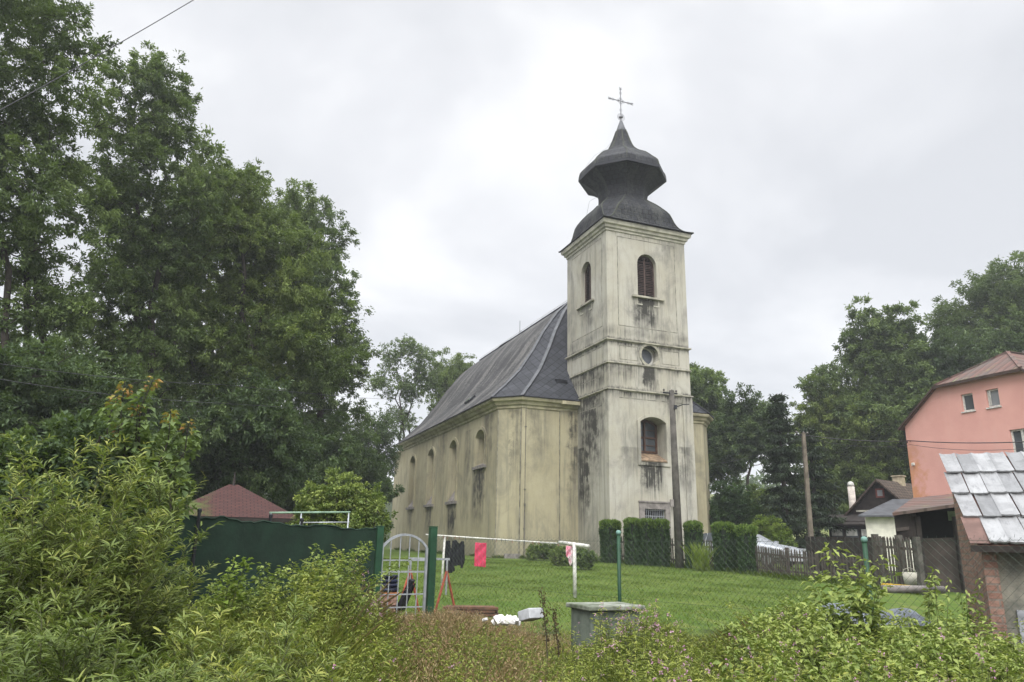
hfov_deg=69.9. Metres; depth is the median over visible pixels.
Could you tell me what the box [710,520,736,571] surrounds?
hedge
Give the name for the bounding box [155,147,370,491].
ash tree
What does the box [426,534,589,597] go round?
clothes rail
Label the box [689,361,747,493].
broadleaved tree
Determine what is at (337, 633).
long grass
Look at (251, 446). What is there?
dark tree
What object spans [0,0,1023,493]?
sky
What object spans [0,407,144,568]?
leafy bush
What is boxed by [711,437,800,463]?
overhead wire
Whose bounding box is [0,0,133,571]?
ash tree
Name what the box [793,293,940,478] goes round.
broadleaved tree
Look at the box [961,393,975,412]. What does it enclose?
window
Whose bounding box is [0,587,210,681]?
willow bush
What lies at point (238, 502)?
garden pavilion
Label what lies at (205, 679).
willow bush
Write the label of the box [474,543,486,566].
pink towel
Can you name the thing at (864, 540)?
chain link fence
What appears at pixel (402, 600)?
folding chair
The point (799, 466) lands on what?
broadleaved tree
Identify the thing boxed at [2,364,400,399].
overhead wire
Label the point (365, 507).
lilac bush
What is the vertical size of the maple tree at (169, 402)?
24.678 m
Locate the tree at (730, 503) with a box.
[708,476,770,529]
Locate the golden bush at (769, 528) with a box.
[744,514,797,547]
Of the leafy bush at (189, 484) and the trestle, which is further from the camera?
the trestle
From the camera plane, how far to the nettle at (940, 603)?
7.24 m
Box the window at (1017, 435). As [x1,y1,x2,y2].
[1011,429,1023,451]
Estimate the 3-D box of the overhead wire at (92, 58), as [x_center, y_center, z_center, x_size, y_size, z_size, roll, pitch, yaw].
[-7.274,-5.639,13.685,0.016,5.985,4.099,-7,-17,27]
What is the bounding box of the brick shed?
[939,451,1023,651]
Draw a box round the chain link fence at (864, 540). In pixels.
[433,530,1023,658]
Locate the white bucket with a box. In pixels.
[902,567,916,584]
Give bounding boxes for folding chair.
[395,579,415,612]
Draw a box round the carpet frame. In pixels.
[269,511,349,527]
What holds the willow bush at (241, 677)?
on the ground at (906, 600)
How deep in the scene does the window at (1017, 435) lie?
31.93 m
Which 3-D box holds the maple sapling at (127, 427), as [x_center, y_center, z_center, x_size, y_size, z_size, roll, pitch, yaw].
[-4.935,2.274,9.523,1.498,3.646,0.967,1,-15,0]
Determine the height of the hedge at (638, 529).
2.190 m
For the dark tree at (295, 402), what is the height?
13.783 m
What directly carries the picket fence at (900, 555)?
on the ground at (906, 600)
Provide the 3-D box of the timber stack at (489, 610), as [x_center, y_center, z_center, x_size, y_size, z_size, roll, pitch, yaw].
[-0.801,5.268,14.307,1.088,0.165,0.380,2,-15,-4]
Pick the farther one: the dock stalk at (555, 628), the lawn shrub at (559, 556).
the lawn shrub at (559, 556)
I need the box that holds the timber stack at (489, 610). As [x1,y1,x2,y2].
[443,605,498,615]
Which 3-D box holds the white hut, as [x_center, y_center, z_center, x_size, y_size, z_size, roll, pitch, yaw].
[18.142,8.617,32.712,4.750,3.149,3.350,-6,-17,24]
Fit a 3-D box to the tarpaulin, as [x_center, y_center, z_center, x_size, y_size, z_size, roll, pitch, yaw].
[6.893,5.276,14.159,2.300,0.382,1.000,1,-15,0]
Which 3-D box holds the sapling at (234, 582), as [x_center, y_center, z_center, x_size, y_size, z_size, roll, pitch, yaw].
[-3.272,3.144,8.315,0.531,1.383,0.394,-13,-20,41]
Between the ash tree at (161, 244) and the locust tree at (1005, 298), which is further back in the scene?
the locust tree at (1005, 298)
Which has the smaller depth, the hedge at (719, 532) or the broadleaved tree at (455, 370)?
the hedge at (719, 532)
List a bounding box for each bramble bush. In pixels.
[198,562,359,623]
[281,540,411,618]
[323,576,384,618]
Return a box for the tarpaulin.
[816,603,939,627]
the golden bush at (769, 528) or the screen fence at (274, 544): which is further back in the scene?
the golden bush at (769, 528)
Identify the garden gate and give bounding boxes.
[380,534,427,617]
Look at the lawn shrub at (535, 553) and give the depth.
34.70 m
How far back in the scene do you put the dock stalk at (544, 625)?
8.81 m
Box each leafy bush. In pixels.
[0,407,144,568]
[93,413,201,568]
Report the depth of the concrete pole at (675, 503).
30.62 m
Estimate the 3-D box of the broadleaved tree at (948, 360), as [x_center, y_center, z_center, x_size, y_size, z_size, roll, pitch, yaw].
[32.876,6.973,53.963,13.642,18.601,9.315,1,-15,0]
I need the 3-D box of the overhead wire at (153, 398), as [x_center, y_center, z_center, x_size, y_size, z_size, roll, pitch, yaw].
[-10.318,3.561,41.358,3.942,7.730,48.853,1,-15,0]
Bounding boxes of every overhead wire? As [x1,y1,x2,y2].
[0,0,192,110]
[0,379,356,410]
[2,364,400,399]
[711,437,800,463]
[809,435,1023,442]
[809,438,1023,449]
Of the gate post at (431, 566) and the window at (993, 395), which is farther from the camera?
the window at (993, 395)
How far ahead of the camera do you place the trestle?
14.41 m
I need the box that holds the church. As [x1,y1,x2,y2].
[390,87,713,561]
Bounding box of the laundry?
[566,546,572,565]
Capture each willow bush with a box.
[0,431,222,681]
[0,507,128,681]
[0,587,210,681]
[48,501,219,681]
[139,672,216,681]
[152,594,346,681]
[192,652,347,681]
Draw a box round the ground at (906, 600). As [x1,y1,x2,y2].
[4,484,971,643]
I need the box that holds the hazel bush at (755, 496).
[743,483,795,560]
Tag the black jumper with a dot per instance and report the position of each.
(458, 552)
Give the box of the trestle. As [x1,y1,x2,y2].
[401,557,454,610]
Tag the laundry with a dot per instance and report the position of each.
(569, 555)
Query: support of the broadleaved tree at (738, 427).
on the ground at (906, 600)
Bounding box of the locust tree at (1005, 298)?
[922,250,1023,351]
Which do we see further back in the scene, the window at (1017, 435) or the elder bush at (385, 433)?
the elder bush at (385, 433)
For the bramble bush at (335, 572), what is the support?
on the ground at (906, 600)
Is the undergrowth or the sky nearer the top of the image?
the sky
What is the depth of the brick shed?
11.27 m
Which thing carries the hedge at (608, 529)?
on the ground at (906, 600)
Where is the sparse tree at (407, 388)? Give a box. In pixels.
[363,335,444,443]
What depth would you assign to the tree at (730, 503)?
42.38 m
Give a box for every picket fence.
[621,535,874,582]
[805,535,884,576]
[871,534,925,594]
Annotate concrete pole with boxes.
[663,389,688,567]
[795,431,813,550]
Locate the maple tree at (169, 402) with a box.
[84,154,310,423]
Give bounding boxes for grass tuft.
[679,542,718,570]
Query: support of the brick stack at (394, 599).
on the ground at (906, 600)
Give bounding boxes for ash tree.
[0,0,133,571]
[28,40,233,420]
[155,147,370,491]
[234,177,382,452]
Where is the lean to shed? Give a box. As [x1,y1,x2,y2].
[892,494,965,593]
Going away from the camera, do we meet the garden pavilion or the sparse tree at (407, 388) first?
the garden pavilion
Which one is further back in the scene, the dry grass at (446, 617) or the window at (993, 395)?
the window at (993, 395)
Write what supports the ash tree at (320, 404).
on the ground at (906, 600)
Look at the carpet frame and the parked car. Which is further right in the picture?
the parked car
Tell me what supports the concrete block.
on the dry grass at (446, 617)
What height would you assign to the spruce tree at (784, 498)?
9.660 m
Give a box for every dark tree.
[0,313,324,489]
[0,334,182,446]
[137,365,354,501]
[261,408,404,531]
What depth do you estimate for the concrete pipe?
13.61 m
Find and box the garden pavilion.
[183,472,298,523]
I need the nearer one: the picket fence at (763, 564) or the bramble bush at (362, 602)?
the bramble bush at (362, 602)
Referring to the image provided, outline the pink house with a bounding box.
[898,351,1023,497]
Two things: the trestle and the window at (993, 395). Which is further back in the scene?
the window at (993, 395)
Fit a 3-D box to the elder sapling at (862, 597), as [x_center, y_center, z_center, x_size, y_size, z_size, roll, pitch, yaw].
[3.464,2.901,7.489,0.979,1.664,0.907,1,-15,0]
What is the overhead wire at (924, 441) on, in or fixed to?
attached to the concrete pole at (803, 435)
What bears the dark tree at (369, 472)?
on the ground at (906, 600)
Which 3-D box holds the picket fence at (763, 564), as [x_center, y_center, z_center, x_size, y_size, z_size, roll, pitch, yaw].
[8.511,8.458,28.657,1.250,1.717,13.944,9,-17,-26]
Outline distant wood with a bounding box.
[261,470,798,510]
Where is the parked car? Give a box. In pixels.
[702,533,806,566]
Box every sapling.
[91,376,201,598]
[212,555,254,624]
[800,541,903,648]
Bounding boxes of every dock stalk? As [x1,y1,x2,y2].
[538,587,549,657]
[548,606,563,666]
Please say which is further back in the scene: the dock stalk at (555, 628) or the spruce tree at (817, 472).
the spruce tree at (817, 472)
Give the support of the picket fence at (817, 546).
on the ground at (906, 600)
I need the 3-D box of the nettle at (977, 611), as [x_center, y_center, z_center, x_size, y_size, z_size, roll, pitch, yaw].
[4.476,2.996,7.135,0.352,1.318,0.326,-10,-19,36]
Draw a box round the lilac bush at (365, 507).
[285,466,398,542]
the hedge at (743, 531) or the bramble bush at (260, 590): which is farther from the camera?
the hedge at (743, 531)
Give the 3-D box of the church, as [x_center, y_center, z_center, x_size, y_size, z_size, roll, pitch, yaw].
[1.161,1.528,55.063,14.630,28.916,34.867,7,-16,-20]
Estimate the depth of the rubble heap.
10.81 m
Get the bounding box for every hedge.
[598,518,621,562]
[622,517,670,566]
[682,519,703,568]
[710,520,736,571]
[733,523,758,573]
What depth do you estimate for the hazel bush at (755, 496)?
43.90 m
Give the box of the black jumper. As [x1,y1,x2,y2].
[451,540,464,567]
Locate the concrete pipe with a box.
[880,585,945,593]
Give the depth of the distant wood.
144.50 m
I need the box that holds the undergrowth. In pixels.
[128,544,1023,681]
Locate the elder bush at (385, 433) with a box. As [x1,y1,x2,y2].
[340,399,404,480]
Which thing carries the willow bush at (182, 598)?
on the ground at (906, 600)
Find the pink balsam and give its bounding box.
[318,553,1023,681]
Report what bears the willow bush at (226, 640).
on the ground at (906, 600)
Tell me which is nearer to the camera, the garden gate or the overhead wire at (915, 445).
the garden gate
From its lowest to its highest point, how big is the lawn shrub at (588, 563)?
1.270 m
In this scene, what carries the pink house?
on the ground at (906, 600)
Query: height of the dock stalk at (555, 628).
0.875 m
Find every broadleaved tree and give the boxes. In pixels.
[418,346,476,412]
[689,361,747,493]
[708,382,802,498]
[780,374,911,515]
[792,446,911,513]
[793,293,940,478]
[873,313,1023,483]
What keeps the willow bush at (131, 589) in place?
on the ground at (906, 600)
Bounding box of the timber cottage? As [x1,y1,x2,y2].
[825,475,912,551]
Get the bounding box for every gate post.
[372,526,384,608]
[425,526,437,617]
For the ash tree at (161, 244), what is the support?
on the ground at (906, 600)
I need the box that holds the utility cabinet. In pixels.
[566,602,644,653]
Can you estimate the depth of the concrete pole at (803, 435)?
32.89 m
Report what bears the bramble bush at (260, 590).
on the ground at (906, 600)
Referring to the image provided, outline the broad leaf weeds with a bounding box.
[708,586,1023,681]
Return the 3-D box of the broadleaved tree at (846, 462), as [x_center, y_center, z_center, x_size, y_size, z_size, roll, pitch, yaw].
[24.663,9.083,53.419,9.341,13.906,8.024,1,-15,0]
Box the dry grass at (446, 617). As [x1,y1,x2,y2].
[292,558,882,681]
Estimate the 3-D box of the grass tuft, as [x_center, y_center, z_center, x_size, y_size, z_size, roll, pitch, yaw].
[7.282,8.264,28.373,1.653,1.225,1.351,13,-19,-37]
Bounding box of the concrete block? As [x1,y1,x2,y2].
[518,608,543,621]
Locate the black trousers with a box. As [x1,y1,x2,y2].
[444,540,454,572]
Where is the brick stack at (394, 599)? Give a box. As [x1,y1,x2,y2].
[381,595,396,613]
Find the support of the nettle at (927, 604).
on the ground at (906, 600)
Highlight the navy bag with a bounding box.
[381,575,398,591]
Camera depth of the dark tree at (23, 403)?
19.95 m
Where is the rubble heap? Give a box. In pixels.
[482,614,520,625]
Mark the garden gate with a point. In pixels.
(417, 571)
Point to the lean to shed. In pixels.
(930, 517)
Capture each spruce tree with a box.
[748,393,825,561]
[790,425,855,562]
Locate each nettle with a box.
[919,575,938,639]
[924,566,955,637]
[954,578,985,641]
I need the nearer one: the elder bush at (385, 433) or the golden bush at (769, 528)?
the golden bush at (769, 528)
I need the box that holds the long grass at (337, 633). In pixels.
[118,592,1020,681]
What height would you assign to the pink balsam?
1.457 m
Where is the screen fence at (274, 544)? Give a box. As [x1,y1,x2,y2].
[10,504,376,627]
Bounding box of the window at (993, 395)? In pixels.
[986,388,1001,408]
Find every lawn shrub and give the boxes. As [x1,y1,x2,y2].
[525,541,558,560]
[548,545,568,565]
[565,547,600,569]
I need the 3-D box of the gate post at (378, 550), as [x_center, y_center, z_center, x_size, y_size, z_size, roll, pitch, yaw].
[-2.291,4.113,12.355,0.123,1.933,0.123,9,-17,-27]
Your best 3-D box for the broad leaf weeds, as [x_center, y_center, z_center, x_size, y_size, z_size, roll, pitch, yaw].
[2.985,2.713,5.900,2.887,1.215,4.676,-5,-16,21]
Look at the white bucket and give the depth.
14.71 m
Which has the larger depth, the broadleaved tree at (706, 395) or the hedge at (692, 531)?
the broadleaved tree at (706, 395)
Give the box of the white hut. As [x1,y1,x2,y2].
[858,499,913,570]

